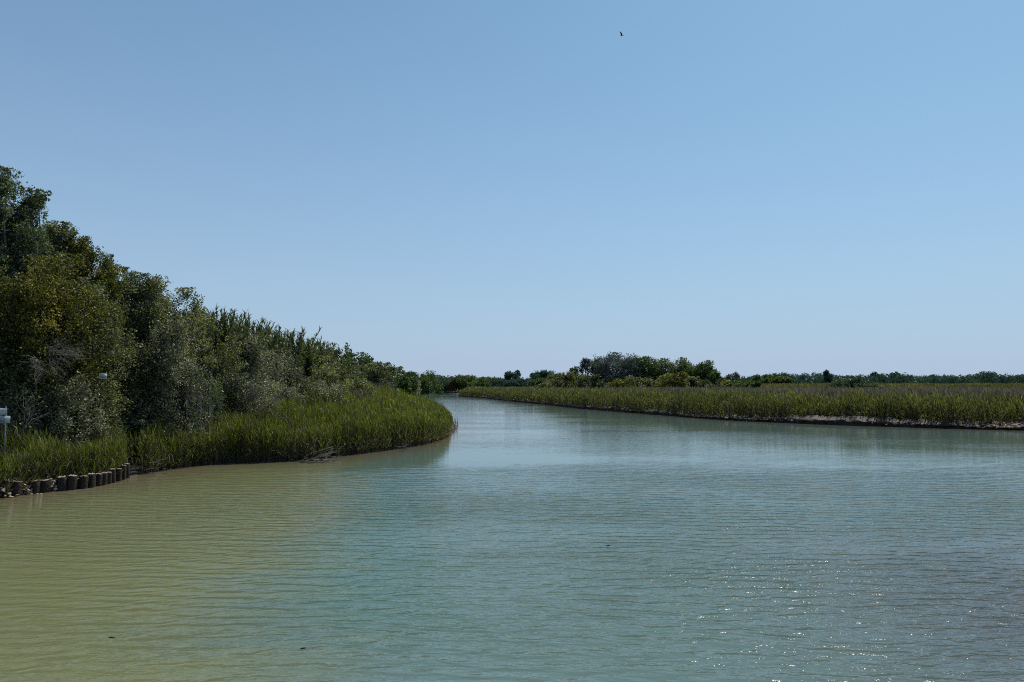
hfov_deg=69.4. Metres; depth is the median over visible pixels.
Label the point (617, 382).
bush
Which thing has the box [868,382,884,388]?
bush
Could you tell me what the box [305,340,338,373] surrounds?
giant cane clump
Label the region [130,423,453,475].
riverbank
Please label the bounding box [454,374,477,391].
broadleaf tree
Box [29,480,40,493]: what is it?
wooden post
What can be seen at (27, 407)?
dead branch
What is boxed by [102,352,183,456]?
shrub
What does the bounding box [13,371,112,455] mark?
shrub
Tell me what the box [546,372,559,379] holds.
broadleaf tree
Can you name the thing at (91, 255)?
broadleaf tree
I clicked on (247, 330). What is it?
giant cane clump
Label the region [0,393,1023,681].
water
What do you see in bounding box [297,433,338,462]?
driftwood
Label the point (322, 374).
shrub
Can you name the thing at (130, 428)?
shrub
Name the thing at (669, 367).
broadleaf tree
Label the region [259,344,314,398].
shrub
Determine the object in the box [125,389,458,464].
ground
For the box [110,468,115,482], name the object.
wooden post
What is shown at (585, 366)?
broadleaf tree
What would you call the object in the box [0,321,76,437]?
shrub
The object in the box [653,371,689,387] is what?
bush
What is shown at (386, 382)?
broadleaf tree
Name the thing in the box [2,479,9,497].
wooden post
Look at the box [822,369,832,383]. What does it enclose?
broadleaf tree
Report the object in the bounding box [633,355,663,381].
broadleaf tree
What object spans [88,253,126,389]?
broadleaf tree
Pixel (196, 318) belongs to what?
broadleaf tree
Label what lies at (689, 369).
broadleaf tree
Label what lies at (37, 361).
dead branch
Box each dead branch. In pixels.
[3,392,47,426]
[19,354,57,391]
[47,333,87,379]
[172,386,215,422]
[243,381,264,406]
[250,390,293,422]
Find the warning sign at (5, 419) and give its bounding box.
[0,406,9,464]
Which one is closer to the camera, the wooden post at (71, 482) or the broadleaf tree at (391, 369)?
the wooden post at (71, 482)
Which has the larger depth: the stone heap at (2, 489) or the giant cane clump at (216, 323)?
the giant cane clump at (216, 323)
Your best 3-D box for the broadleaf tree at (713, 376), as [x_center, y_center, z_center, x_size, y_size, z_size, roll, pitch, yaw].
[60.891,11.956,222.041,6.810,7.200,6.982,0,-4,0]
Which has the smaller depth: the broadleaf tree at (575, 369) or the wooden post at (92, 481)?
the wooden post at (92, 481)
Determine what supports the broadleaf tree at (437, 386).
on the ground at (130, 461)
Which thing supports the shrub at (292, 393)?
on the ground at (130, 461)
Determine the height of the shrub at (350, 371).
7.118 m
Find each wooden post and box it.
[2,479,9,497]
[9,480,22,496]
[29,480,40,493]
[40,479,52,492]
[57,476,66,490]
[67,474,77,489]
[78,475,88,488]
[87,473,95,487]
[96,473,102,485]
[101,472,107,484]
[107,472,111,483]
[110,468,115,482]
[116,468,121,480]
[120,464,126,479]
[124,463,129,477]
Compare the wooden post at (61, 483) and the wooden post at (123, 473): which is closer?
the wooden post at (61, 483)
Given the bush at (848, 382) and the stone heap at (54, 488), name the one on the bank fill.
the stone heap at (54, 488)
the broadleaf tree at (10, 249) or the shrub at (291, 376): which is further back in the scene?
the shrub at (291, 376)
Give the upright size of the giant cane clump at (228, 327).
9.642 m
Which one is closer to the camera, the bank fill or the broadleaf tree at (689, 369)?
the bank fill
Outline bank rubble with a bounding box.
[514,398,1023,427]
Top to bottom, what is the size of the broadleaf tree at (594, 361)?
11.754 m
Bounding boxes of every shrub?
[0,301,42,437]
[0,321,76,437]
[0,360,63,468]
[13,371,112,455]
[35,276,138,442]
[66,307,155,456]
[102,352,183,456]
[107,390,149,456]
[127,319,213,460]
[170,373,236,431]
[188,314,248,418]
[216,372,277,418]
[220,334,279,414]
[256,380,308,412]
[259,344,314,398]
[299,355,346,393]
[303,379,355,408]
[331,358,369,386]
[339,377,376,398]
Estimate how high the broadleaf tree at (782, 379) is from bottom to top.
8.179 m
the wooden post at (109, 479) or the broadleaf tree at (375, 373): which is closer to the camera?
the wooden post at (109, 479)
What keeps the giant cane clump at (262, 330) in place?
on the ground at (130, 461)
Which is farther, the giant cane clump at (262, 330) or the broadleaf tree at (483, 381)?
the broadleaf tree at (483, 381)
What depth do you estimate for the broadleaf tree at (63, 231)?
42.16 m
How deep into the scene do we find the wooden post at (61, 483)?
31.93 m
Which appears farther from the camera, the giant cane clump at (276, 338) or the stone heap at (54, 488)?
the giant cane clump at (276, 338)
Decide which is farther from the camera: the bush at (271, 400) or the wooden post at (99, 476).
the bush at (271, 400)
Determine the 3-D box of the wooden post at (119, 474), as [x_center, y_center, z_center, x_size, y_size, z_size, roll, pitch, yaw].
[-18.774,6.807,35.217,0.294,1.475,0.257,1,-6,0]
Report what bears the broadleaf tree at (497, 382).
on the ground at (130, 461)
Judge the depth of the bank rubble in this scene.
78.73 m
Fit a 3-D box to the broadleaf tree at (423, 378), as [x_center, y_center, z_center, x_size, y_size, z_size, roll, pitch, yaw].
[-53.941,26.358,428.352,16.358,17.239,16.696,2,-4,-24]
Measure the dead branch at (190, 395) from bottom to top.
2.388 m
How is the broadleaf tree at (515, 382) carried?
on the ground at (130, 461)
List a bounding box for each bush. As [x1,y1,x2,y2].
[534,378,552,388]
[543,372,570,388]
[558,371,590,388]
[585,374,609,388]
[606,378,634,387]
[624,375,653,387]
[644,374,664,386]
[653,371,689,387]
[683,376,702,387]
[697,377,735,387]
[730,380,761,387]
[829,376,871,388]
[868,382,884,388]
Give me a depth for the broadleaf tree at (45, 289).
35.93 m
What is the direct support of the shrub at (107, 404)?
on the ground at (130, 461)
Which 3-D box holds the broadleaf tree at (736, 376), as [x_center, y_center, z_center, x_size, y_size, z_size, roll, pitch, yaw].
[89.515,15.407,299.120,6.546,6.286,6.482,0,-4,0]
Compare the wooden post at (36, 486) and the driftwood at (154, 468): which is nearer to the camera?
the wooden post at (36, 486)
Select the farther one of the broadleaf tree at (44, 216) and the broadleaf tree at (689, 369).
the broadleaf tree at (689, 369)
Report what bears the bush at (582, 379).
on the ground at (130, 461)
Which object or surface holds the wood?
on the ground at (130, 461)
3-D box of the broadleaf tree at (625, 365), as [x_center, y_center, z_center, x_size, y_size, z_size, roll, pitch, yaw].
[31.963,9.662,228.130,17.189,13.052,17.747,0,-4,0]
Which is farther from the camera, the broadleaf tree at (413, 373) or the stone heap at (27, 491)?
the broadleaf tree at (413, 373)
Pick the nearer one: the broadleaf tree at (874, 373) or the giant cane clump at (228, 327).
the giant cane clump at (228, 327)
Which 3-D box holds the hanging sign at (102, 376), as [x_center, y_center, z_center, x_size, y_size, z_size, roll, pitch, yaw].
[-19.011,4.330,34.218,0.338,5.660,0.058,1,-4,-14]
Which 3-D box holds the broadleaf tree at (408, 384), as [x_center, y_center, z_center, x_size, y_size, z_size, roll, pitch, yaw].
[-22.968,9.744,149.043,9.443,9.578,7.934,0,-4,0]
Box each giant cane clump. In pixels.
[179,310,232,376]
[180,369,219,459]
[200,305,246,380]
[218,314,274,382]
[231,309,276,380]
[241,324,301,387]
[271,326,320,386]
[298,335,325,382]
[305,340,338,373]
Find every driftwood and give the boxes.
[144,458,166,473]
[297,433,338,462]
[395,440,409,449]
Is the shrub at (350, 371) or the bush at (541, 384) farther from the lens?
the bush at (541, 384)
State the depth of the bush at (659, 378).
210.40 m
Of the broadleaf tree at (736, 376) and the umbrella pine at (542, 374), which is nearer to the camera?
the broadleaf tree at (736, 376)
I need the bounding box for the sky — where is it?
[0,0,1023,381]
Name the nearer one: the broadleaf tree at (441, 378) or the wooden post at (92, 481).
the wooden post at (92, 481)
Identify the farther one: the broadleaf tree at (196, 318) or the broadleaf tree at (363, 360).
the broadleaf tree at (363, 360)
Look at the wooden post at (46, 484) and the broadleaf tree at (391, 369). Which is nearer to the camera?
the wooden post at (46, 484)
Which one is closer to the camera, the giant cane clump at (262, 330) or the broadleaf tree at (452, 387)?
the giant cane clump at (262, 330)
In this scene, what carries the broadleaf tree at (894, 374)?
on the ground at (130, 461)
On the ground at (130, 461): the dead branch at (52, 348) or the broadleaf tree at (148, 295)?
the broadleaf tree at (148, 295)
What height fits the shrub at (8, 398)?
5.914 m
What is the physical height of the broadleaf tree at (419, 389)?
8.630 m
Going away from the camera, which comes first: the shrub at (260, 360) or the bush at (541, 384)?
the shrub at (260, 360)
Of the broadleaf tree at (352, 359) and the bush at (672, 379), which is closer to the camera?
the broadleaf tree at (352, 359)
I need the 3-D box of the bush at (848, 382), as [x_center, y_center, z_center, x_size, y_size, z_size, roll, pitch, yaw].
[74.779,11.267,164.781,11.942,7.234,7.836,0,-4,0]
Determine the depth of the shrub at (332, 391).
58.01 m
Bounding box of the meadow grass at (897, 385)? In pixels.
[530,382,1023,388]
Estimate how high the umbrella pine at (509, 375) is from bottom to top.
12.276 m
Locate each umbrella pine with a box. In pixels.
[504,370,520,379]
[529,369,553,379]
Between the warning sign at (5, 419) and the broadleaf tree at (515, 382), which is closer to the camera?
the warning sign at (5, 419)
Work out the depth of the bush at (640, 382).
209.41 m
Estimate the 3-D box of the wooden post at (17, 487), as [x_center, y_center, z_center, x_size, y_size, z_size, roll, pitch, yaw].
[-20.509,6.506,30.488,0.423,1.514,0.406,4,-6,0]
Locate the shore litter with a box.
[15,426,457,495]
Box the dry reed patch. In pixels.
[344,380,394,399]
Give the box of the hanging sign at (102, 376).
[99,373,106,471]
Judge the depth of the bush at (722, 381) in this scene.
207.81 m
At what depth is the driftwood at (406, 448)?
51.69 m
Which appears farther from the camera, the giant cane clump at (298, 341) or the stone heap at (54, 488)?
the giant cane clump at (298, 341)
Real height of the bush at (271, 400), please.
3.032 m
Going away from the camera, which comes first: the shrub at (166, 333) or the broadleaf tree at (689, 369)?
the shrub at (166, 333)
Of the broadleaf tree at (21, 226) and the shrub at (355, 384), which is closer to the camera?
the broadleaf tree at (21, 226)
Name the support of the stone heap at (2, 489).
on the bank fill
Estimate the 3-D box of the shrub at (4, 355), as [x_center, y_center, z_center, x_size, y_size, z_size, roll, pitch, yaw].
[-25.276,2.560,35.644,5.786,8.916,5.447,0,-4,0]
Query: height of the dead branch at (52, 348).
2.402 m
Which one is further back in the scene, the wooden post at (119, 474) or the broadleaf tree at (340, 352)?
the broadleaf tree at (340, 352)
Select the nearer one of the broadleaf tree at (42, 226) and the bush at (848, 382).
the broadleaf tree at (42, 226)
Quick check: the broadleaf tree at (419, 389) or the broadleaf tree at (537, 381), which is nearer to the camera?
the broadleaf tree at (419, 389)
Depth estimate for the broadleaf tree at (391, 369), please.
121.65 m
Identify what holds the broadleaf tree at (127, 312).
on the ground at (130, 461)
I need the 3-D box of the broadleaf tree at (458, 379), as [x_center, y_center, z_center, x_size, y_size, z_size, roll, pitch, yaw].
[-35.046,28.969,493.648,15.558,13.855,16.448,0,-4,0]
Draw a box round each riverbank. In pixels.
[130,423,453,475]
[460,395,1023,429]
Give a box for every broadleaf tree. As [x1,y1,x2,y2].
[0,165,49,349]
[0,188,49,311]
[0,249,119,433]
[5,188,58,321]
[35,221,62,259]
[38,220,91,339]
[56,234,128,377]
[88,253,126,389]
[102,265,150,366]
[119,271,197,417]
[155,287,214,408]
[328,342,353,377]
[340,351,359,380]
[354,351,380,377]
[360,361,392,388]
[370,377,397,392]
[378,362,401,393]
[389,366,420,397]
[395,382,421,396]
[402,371,423,397]
[415,372,432,393]
[419,370,443,393]
[431,375,449,392]
[442,378,458,392]
[448,374,469,389]
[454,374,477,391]
[467,376,490,386]
[485,376,500,383]
[489,379,514,386]
[503,378,527,386]
[516,379,533,386]
[528,377,546,385]
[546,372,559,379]
[569,366,578,378]
[577,358,592,374]
[587,358,605,384]
[589,351,643,386]
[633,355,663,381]
[652,358,683,382]
[675,357,697,378]
[690,360,716,381]
[704,369,721,386]
[724,372,739,380]
[741,374,774,383]
[767,375,794,383]
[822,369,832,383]
[867,372,882,382]
[888,371,900,382]
[973,371,998,382]
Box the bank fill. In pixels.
[0,467,117,497]
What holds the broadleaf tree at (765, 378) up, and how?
on the ground at (130, 461)
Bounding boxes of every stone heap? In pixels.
[0,486,13,497]
[22,481,41,494]
[50,478,57,491]
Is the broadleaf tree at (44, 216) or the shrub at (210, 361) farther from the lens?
the shrub at (210, 361)
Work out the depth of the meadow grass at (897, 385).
242.99 m
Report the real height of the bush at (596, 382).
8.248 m
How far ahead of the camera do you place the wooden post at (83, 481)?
32.63 m
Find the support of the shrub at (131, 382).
on the ground at (130, 461)
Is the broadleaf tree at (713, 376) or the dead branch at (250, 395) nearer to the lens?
the dead branch at (250, 395)
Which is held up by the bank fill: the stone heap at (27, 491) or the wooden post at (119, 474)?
the stone heap at (27, 491)
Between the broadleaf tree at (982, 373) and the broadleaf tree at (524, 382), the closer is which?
the broadleaf tree at (524, 382)
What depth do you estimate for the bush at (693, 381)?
210.18 m
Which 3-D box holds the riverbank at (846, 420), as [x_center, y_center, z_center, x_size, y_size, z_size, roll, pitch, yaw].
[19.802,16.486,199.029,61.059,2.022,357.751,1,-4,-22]
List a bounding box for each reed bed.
[458,385,1023,424]
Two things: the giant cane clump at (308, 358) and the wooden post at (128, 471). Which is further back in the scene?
the giant cane clump at (308, 358)
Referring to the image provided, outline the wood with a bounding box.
[390,372,1023,383]
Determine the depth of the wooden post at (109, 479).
34.25 m
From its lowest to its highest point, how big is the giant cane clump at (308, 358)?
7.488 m
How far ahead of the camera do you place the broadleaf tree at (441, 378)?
490.84 m
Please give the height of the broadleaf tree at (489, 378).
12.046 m
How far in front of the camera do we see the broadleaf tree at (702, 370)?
224.60 m
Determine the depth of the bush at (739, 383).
227.05 m
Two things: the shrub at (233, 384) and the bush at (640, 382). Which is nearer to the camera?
the shrub at (233, 384)
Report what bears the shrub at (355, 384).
on the ground at (130, 461)
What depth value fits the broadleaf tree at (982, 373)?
634.99 m
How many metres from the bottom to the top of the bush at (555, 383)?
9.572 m
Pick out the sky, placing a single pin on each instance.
(479, 188)
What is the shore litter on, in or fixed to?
on the riverbank at (133, 468)

